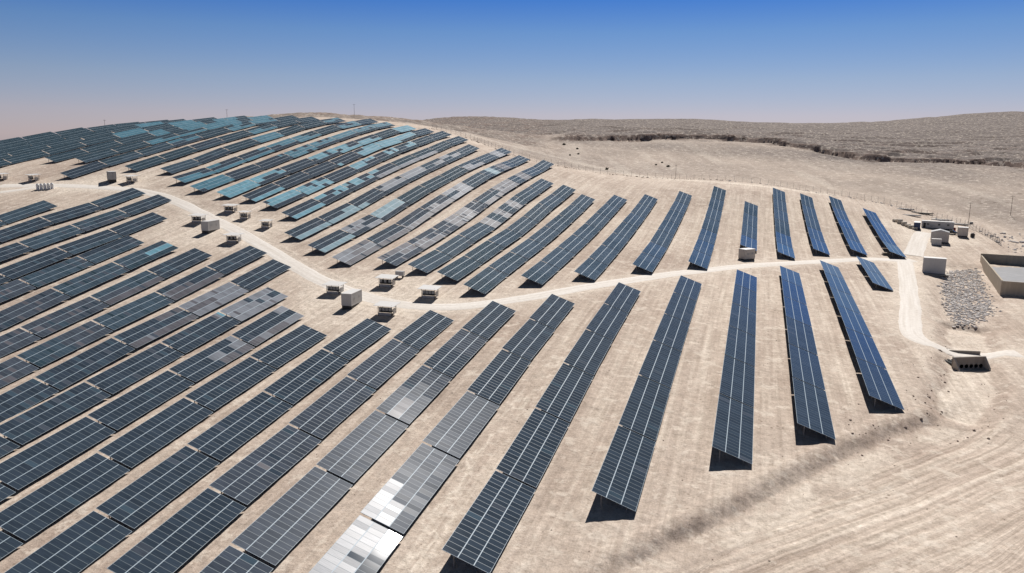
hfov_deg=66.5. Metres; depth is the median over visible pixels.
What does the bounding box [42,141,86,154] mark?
solar table
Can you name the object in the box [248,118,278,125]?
solar table
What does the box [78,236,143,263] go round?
solar table
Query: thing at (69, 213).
solar table
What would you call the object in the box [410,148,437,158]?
solar table
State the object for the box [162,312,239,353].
solar table
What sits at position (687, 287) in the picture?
solar table
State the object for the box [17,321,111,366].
solar table
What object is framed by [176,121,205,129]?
solar table
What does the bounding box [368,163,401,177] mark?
solar table
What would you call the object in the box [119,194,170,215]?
solar table
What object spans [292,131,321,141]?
solar table
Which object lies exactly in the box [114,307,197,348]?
solar table
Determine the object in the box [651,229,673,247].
solar table
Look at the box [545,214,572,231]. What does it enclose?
solar table
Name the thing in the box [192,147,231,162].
solar table
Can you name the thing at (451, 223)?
solar table
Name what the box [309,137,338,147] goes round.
solar table
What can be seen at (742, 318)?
solar table
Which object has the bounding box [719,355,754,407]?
solar table
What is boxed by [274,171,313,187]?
solar table
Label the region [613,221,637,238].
solar table
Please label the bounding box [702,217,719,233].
solar table
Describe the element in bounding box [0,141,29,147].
solar table
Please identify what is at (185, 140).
solar table
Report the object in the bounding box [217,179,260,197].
solar table
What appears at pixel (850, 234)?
solar table
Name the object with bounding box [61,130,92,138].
solar table
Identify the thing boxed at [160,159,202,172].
solar table
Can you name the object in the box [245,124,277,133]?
solar table
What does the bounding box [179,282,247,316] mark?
solar table
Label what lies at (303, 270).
dirt road
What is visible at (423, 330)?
solar table
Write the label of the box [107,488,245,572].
solar table
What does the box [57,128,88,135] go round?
solar table
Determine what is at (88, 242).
solar table
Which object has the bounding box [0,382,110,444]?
solar table
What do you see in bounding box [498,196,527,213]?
solar table
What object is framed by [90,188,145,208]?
solar table
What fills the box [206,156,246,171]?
solar table
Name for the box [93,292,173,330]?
solar table
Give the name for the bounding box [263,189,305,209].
solar table
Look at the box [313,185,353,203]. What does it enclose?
solar table
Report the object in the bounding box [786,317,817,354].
solar table
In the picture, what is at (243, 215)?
inverter shelter
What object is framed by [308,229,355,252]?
solar table
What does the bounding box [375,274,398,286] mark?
inverter shelter
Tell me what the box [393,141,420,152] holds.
solar table
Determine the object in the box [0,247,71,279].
solar table
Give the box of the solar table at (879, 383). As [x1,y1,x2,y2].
[856,358,903,410]
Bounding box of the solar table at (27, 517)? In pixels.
[0,453,129,540]
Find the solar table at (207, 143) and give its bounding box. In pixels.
[190,138,225,149]
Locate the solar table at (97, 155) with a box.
[75,149,119,163]
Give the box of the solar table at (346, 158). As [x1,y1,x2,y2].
[330,151,361,166]
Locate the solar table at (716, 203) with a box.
[708,197,723,210]
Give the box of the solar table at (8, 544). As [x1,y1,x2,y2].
[0,531,22,558]
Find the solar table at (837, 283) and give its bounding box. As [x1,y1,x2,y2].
[825,272,851,294]
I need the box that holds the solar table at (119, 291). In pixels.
[91,271,163,304]
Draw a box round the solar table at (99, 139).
[78,134,119,145]
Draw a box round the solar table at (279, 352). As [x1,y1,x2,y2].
[250,324,326,367]
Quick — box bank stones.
[845,346,1006,490]
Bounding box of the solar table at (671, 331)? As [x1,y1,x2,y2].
[653,313,689,350]
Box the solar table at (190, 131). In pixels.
[172,126,206,136]
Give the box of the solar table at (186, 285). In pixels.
[156,267,223,300]
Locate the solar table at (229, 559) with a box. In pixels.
[199,545,272,572]
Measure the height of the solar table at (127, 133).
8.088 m
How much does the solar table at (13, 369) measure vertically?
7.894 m
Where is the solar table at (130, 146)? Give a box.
[110,141,150,152]
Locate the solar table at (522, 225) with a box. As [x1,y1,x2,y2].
[507,216,537,234]
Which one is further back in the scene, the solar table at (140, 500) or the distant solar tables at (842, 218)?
the distant solar tables at (842, 218)
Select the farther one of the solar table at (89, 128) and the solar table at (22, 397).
the solar table at (89, 128)
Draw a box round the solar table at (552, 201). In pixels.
[539,194,564,208]
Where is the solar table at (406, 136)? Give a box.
[393,132,418,141]
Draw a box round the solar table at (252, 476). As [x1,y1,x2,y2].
[209,425,320,504]
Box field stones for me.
[339,244,1023,571]
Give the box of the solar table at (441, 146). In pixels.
[428,141,453,151]
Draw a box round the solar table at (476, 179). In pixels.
[462,173,490,186]
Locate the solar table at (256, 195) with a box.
[242,183,284,202]
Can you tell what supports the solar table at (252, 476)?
on the desert ground
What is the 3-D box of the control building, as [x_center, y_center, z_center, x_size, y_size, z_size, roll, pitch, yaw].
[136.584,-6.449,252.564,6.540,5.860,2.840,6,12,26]
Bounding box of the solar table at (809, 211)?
[802,204,817,218]
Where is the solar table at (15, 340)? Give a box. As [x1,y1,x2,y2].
[0,328,40,357]
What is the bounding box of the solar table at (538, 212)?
[523,203,551,221]
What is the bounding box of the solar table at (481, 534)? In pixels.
[442,470,534,572]
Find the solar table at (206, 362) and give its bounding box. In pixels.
[170,336,253,381]
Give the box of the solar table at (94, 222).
[71,209,130,230]
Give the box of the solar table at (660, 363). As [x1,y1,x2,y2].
[639,340,680,387]
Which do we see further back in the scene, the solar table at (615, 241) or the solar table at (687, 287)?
the solar table at (615, 241)
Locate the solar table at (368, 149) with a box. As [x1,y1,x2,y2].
[353,143,383,155]
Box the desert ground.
[0,111,1023,572]
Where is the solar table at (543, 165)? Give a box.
[532,160,553,170]
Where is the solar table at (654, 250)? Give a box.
[642,241,666,258]
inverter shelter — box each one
[0,173,9,179]
[24,174,40,181]
[125,175,139,181]
[189,213,207,222]
[223,204,239,211]
[223,232,243,242]
[238,210,250,218]
[259,219,271,228]
[322,281,346,293]
[373,301,400,316]
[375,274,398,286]
[417,285,441,298]
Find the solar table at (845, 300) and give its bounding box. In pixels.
[830,287,860,313]
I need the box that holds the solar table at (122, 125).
[120,122,144,126]
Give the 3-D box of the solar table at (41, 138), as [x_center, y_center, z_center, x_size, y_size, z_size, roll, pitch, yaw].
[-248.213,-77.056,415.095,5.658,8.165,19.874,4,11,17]
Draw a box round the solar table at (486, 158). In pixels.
[474,153,498,163]
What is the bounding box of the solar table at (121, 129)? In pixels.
[107,125,142,132]
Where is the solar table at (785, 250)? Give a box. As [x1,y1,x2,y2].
[777,242,794,257]
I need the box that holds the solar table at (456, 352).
[423,328,486,376]
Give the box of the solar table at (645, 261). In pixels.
[633,252,659,271]
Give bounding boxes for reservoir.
[980,253,1023,296]
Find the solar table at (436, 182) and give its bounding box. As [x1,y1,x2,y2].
[420,175,451,189]
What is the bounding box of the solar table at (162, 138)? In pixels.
[142,133,180,144]
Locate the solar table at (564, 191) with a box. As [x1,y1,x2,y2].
[552,185,575,198]
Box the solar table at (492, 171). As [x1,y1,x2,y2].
[479,165,504,176]
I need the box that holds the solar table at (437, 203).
[421,194,453,212]
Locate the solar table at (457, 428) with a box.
[423,391,498,457]
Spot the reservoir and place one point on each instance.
(1009, 281)
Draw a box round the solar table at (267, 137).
[251,132,284,142]
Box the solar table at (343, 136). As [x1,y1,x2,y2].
[331,130,359,140]
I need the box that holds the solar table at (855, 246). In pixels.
[846,238,866,255]
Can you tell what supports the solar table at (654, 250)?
on the desert ground
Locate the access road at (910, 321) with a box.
[897,261,1023,359]
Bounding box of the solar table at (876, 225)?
[868,218,888,234]
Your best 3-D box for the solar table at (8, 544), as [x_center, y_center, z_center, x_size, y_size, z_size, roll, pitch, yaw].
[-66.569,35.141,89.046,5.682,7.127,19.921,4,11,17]
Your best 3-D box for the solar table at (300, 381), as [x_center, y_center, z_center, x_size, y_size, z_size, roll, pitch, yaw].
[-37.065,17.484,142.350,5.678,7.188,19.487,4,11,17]
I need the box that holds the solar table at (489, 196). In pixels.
[474,188,504,204]
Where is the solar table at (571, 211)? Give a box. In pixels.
[559,204,583,219]
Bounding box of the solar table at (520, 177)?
[507,172,531,183]
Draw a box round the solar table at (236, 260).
[207,245,266,273]
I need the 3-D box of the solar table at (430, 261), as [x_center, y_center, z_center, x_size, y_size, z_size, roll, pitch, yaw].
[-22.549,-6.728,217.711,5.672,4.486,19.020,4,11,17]
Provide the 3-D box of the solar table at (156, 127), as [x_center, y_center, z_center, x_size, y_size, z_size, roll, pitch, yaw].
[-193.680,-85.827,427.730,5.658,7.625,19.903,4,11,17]
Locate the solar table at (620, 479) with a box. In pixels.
[592,425,655,511]
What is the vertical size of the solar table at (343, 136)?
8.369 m
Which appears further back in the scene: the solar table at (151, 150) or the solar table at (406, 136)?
the solar table at (406, 136)
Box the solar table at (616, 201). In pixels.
[606,195,626,207]
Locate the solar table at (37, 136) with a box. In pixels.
[23,132,59,139]
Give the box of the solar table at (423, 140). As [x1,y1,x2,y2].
[411,136,436,144]
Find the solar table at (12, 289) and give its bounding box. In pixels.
[0,279,34,302]
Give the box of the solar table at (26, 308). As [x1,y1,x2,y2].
[0,288,69,330]
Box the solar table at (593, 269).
[574,258,607,279]
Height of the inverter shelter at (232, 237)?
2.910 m
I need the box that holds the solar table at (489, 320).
[462,301,515,338]
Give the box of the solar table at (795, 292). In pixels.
[782,279,806,304]
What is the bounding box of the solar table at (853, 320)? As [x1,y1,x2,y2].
[837,305,871,337]
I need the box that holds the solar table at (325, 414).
[289,376,375,438]
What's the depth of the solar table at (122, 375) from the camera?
150.16 m
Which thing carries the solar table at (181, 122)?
on the desert ground
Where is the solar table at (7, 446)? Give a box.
[0,436,19,457]
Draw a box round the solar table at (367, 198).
[348,188,387,208]
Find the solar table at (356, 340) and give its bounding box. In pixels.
[322,318,390,359]
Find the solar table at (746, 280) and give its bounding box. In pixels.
[735,269,756,292]
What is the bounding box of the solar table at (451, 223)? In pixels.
[433,214,468,233]
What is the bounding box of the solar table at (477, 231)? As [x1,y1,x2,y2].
[459,222,494,240]
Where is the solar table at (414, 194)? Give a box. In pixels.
[397,185,431,203]
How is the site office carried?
on the desert ground
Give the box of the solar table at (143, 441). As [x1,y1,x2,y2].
[98,398,212,467]
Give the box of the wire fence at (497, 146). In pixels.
[432,126,760,181]
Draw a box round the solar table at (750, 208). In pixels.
[744,201,757,216]
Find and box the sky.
[0,0,1023,139]
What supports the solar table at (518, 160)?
on the desert ground
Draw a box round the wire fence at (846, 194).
[768,179,927,213]
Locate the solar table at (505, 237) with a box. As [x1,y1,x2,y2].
[488,228,522,246]
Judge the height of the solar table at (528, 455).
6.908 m
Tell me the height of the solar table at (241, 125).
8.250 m
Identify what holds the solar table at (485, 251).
on the desert ground
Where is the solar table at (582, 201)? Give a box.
[571,194,594,208]
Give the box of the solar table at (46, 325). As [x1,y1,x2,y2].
[21,297,108,336]
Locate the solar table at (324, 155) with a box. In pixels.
[308,149,341,162]
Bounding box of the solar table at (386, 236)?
[367,224,410,245]
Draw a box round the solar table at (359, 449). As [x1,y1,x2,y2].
[316,410,407,482]
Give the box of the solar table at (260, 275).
[230,259,290,290]
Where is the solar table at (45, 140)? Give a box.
[28,136,63,144]
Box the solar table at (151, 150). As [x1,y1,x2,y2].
[136,142,175,155]
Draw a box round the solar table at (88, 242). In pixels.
[58,229,122,254]
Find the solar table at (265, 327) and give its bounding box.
[232,306,302,345]
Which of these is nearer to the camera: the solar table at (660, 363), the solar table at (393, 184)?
the solar table at (660, 363)
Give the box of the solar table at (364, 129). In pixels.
[352,125,378,133]
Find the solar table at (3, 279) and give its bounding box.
[0,275,10,283]
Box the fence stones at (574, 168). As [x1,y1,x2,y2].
[431,128,760,183]
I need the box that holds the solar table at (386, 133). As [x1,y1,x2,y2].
[374,128,399,137]
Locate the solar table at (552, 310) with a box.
[529,294,574,328]
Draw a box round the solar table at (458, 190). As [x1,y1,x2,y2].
[442,182,473,199]
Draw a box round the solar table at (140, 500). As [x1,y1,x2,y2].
[96,446,218,528]
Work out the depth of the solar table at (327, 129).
404.31 m
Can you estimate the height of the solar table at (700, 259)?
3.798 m
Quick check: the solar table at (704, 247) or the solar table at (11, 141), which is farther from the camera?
the solar table at (11, 141)
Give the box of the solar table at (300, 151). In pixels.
[284,144,318,158]
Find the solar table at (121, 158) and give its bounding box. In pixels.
[100,151,144,165]
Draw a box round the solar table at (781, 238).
[775,231,792,247]
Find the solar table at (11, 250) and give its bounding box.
[0,242,32,261]
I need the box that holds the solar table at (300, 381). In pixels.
[264,349,347,403]
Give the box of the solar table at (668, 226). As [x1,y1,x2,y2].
[658,219,678,234]
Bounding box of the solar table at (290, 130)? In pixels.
[275,125,306,135]
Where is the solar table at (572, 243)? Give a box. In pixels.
[558,234,588,253]
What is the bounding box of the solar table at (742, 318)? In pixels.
[729,303,755,335]
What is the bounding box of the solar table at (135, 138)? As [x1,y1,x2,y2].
[115,132,155,143]
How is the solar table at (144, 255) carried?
on the desert ground
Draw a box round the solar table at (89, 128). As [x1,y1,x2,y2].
[88,124,113,131]
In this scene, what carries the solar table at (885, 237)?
on the desert ground
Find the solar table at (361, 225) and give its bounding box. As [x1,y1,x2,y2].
[341,215,383,235]
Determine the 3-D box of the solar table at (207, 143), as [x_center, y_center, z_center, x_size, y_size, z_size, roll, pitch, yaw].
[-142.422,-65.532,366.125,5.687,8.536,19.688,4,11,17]
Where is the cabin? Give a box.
[930,229,949,243]
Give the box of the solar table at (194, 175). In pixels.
[172,168,215,183]
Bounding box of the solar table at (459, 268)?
[437,256,481,280]
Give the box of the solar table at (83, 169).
[61,161,107,178]
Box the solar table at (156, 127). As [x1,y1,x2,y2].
[142,123,171,131]
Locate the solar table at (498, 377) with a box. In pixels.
[467,349,529,403]
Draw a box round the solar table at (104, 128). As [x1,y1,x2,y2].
[90,125,120,131]
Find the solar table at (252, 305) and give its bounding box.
[220,287,287,321]
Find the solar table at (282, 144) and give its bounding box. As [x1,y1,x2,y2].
[266,138,299,151]
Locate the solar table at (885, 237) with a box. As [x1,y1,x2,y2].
[875,229,896,245]
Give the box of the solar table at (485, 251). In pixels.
[465,240,503,262]
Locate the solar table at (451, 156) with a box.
[439,151,464,162]
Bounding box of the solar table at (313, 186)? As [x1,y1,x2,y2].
[295,177,333,194]
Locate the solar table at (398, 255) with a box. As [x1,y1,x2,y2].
[377,242,423,266]
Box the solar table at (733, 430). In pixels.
[712,394,753,463]
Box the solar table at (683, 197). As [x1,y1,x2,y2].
[675,191,691,204]
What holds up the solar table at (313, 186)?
on the desert ground
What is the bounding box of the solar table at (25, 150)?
[4,143,50,155]
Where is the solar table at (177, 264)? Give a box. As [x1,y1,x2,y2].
[147,248,211,278]
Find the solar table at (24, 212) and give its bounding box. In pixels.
[0,200,56,223]
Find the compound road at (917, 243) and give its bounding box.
[903,231,930,256]
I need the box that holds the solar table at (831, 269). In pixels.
[820,260,844,279]
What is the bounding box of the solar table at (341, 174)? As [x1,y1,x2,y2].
[323,166,358,181]
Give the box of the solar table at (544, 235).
[529,226,560,244]
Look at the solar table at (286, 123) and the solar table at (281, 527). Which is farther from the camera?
the solar table at (286, 123)
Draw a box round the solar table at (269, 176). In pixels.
[250,168,289,184]
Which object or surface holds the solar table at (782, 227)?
on the desert ground
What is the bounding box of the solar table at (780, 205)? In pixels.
[773,198,786,211]
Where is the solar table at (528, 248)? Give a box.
[510,238,545,258]
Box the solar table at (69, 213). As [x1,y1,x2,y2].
[41,203,101,224]
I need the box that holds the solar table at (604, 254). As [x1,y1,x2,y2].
[589,244,618,264]
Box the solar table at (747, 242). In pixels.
[740,234,756,250]
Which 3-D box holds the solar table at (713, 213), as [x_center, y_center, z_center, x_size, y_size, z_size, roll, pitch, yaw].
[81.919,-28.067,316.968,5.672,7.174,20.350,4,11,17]
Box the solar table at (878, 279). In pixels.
[864,268,893,290]
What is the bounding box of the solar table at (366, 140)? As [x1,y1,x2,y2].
[354,134,381,144]
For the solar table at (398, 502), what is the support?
on the desert ground
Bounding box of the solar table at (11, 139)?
[0,137,24,142]
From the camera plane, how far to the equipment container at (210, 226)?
248.21 m
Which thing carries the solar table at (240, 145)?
on the desert ground
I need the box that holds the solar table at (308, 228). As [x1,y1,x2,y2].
[284,217,331,239]
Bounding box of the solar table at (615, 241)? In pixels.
[602,233,628,250]
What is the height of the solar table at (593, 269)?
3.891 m
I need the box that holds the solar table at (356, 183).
[342,173,378,189]
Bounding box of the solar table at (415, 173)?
[399,166,430,180]
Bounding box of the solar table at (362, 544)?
[309,515,402,572]
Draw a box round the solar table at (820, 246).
[810,237,829,254]
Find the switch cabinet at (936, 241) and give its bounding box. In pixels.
[931,238,941,245]
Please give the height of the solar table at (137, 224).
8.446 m
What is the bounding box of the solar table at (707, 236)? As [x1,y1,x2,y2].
[698,228,716,243]
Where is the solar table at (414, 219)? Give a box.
[396,208,433,229]
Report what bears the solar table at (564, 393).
on the desert ground
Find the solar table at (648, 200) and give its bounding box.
[638,194,657,207]
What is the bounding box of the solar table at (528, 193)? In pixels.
[514,187,540,200]
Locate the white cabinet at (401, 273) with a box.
[395,271,404,277]
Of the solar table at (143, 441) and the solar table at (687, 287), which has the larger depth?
the solar table at (687, 287)
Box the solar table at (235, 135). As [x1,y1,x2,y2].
[217,130,252,141]
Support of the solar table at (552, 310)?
on the desert ground
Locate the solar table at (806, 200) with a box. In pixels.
[800,193,814,208]
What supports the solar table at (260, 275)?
on the desert ground
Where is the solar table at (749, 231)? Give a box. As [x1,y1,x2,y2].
[741,223,756,239]
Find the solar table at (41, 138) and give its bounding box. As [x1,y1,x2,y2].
[25,134,62,141]
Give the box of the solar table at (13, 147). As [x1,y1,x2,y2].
[0,143,30,153]
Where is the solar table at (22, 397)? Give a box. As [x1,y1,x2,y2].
[0,378,58,422]
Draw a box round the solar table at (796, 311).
[784,296,811,326]
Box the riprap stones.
[936,268,1001,328]
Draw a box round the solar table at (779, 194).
[773,188,785,201]
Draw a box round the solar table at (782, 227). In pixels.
[775,219,789,235]
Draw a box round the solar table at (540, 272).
[521,261,558,285]
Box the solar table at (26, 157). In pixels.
[4,150,49,163]
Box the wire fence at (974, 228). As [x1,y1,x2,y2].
[932,212,1001,243]
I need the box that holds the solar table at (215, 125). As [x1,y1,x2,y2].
[201,120,231,130]
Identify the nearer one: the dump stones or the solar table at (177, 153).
the dump stones
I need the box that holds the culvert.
[944,356,990,371]
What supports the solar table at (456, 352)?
on the desert ground
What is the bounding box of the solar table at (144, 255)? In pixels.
[113,241,177,270]
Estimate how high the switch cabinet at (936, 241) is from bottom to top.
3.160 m
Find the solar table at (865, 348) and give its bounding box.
[845,327,886,368]
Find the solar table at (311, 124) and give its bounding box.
[297,120,326,127]
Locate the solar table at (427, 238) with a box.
[407,228,447,248]
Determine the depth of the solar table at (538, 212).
284.23 m
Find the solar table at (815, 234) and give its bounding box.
[807,226,824,242]
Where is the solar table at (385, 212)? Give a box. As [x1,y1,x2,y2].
[370,198,409,220]
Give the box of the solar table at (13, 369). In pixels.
[0,357,38,387]
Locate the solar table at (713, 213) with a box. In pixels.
[705,206,721,221]
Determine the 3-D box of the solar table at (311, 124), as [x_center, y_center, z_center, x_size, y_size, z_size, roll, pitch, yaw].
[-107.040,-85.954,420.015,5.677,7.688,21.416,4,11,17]
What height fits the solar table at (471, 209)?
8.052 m
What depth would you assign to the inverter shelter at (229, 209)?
270.23 m
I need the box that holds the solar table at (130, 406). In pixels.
[88,370,193,429]
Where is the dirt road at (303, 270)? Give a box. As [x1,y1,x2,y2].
[0,184,917,309]
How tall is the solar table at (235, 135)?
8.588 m
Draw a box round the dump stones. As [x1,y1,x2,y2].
[979,231,1023,252]
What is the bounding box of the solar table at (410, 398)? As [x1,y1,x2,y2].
[376,365,451,423]
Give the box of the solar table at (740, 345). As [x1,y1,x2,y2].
[725,326,755,366]
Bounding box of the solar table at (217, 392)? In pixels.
[185,357,275,410]
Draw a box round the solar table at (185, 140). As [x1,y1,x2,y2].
[167,134,203,146]
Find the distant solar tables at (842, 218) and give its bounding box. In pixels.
[0,115,880,230]
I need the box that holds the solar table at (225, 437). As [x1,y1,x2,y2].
[187,391,291,460]
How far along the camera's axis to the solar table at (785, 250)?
267.72 m
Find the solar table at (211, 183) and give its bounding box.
[191,174,234,192]
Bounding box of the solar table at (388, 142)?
[375,138,401,146]
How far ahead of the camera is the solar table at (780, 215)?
324.95 m
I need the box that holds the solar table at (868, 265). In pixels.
[856,256,881,274]
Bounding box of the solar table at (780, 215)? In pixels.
[774,208,788,222]
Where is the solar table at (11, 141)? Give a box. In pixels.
[0,138,27,144]
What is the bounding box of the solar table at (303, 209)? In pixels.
[281,199,325,218]
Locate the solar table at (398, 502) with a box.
[361,443,458,533]
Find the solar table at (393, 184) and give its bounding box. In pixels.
[375,176,410,192]
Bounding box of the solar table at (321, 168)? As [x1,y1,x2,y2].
[303,161,338,175]
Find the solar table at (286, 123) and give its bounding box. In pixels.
[270,119,299,127]
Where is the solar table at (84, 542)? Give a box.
[4,511,131,572]
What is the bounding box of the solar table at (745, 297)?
[732,284,756,311]
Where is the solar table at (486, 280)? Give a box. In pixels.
[463,266,507,294]
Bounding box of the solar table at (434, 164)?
[421,158,447,170]
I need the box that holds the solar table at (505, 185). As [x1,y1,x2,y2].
[492,179,518,192]
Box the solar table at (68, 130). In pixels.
[55,127,82,134]
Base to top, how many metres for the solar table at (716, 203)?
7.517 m
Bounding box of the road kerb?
[949,350,980,354]
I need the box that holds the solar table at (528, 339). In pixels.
[502,319,554,360]
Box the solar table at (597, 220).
[585,213,610,228]
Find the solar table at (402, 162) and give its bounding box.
[390,155,420,167]
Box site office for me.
[921,220,953,229]
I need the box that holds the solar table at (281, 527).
[231,466,351,565]
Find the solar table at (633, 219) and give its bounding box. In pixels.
[623,212,644,226]
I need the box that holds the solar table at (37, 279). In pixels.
[19,256,93,287]
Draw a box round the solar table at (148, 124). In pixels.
[136,121,163,127]
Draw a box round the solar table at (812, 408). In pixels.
[792,377,835,439]
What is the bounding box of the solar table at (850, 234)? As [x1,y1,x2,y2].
[841,226,859,242]
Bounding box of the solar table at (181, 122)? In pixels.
[168,120,194,125]
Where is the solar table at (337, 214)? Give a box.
[318,203,360,223]
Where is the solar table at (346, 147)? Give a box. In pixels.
[332,141,361,152]
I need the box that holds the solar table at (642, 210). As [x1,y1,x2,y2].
[631,203,651,217]
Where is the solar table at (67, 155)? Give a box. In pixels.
[45,149,89,161]
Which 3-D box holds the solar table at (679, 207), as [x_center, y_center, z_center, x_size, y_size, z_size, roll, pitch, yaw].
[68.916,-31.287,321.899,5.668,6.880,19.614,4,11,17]
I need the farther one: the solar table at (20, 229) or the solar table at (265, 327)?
the solar table at (20, 229)
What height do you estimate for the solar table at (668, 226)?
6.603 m
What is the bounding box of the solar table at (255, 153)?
[237,146,274,161]
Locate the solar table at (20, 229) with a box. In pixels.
[0,217,53,241]
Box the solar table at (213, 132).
[196,127,230,138]
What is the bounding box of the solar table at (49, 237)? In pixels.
[19,225,84,250]
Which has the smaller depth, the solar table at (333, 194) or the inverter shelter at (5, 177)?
the solar table at (333, 194)
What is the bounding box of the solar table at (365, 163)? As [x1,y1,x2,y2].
[350,156,382,170]
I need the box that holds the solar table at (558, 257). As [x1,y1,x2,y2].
[541,247,574,267]
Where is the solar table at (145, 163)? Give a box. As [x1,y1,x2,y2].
[125,156,167,171]
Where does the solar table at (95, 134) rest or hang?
on the desert ground
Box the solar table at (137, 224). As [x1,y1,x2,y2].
[110,212,167,235]
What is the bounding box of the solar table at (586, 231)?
[573,223,600,240]
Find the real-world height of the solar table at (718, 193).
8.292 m
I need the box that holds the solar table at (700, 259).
[688,249,710,268]
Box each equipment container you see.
[106,171,116,182]
[201,219,219,233]
[341,289,361,309]
[738,248,755,260]
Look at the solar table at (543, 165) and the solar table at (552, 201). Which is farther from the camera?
the solar table at (543, 165)
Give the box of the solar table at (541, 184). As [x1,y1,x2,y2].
[529,178,553,190]
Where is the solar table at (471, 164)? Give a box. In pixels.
[457,159,484,169]
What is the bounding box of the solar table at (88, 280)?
[52,262,129,297]
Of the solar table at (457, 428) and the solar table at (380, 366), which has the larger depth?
the solar table at (380, 366)
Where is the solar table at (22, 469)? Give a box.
[0,417,114,489]
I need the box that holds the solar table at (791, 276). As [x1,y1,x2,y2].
[780,266,802,286]
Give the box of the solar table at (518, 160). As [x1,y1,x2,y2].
[507,155,529,164]
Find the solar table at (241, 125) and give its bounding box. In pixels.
[225,121,254,130]
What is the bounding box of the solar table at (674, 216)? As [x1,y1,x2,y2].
[664,209,683,223]
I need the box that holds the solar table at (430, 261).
[408,250,452,273]
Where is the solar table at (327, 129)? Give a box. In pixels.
[313,125,341,134]
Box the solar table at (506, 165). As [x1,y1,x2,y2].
[494,161,517,169]
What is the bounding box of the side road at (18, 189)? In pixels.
[0,186,39,192]
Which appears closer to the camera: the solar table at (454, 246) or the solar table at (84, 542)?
the solar table at (84, 542)
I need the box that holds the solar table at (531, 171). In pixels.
[521,167,543,175]
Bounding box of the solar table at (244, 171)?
[225,164,263,180]
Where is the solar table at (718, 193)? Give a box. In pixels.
[711,186,725,200]
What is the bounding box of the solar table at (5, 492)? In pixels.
[0,484,15,501]
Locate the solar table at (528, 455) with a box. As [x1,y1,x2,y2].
[496,408,568,486]
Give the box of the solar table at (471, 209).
[454,200,486,219]
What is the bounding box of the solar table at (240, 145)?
[223,139,259,152]
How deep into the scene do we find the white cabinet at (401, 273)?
205.86 m
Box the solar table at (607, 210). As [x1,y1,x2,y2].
[596,203,618,217]
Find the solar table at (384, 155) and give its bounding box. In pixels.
[373,147,402,160]
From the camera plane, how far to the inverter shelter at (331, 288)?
195.65 m
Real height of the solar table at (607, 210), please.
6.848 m
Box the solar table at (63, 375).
[35,338,134,389]
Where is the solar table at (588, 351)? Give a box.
[564,329,611,374]
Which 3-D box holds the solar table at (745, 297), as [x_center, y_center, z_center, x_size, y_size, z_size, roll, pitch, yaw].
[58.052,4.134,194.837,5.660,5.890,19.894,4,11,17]
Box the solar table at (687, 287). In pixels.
[673,275,701,300]
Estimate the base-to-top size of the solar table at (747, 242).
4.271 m
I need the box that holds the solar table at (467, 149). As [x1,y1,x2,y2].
[455,144,478,154]
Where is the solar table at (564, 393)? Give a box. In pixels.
[535,363,593,421]
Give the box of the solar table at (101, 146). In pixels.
[81,140,123,152]
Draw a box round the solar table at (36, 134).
[22,132,51,139]
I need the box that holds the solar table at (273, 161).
[255,153,292,169]
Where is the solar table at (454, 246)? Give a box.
[436,235,474,256]
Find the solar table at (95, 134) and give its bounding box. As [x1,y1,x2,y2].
[78,130,112,139]
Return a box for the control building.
[922,256,946,276]
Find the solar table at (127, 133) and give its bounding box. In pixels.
[113,128,148,137]
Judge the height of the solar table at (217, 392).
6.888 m
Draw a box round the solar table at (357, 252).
[332,239,381,264]
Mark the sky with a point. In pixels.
(65, 64)
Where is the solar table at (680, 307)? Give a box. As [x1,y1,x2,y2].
[664,292,695,322]
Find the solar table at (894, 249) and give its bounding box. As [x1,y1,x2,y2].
[883,241,906,258]
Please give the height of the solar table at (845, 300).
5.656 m
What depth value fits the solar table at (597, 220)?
281.66 m
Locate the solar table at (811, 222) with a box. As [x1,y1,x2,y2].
[804,214,820,230]
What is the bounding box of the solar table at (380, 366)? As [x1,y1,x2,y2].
[347,339,418,388]
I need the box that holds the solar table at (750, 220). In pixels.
[743,212,757,227]
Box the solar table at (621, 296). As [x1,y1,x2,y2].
[604,282,640,312]
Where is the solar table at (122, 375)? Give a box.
[86,343,183,393]
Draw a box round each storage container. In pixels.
[914,221,920,229]
[957,226,968,237]
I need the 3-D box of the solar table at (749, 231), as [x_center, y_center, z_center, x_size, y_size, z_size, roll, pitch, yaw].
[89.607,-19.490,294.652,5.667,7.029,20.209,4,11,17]
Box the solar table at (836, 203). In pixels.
[829,196,844,210]
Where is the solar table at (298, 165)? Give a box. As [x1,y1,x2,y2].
[280,158,316,173]
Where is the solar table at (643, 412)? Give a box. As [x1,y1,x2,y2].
[619,375,669,440]
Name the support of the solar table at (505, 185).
on the desert ground
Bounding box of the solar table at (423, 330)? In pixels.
[393,310,453,348]
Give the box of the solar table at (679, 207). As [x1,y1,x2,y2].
[670,201,687,213]
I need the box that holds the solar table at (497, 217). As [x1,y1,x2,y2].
[479,208,512,227]
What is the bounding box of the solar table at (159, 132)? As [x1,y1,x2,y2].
[148,126,182,136]
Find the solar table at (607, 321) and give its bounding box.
[586,303,627,339]
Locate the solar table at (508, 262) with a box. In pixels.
[489,252,527,273]
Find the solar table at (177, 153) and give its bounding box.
[158,146,198,159]
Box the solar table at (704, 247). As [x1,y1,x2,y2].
[693,239,713,255]
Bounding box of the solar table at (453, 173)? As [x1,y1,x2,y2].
[440,166,468,179]
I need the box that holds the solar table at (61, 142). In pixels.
[42,137,82,146]
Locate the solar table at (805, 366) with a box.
[789,344,824,389]

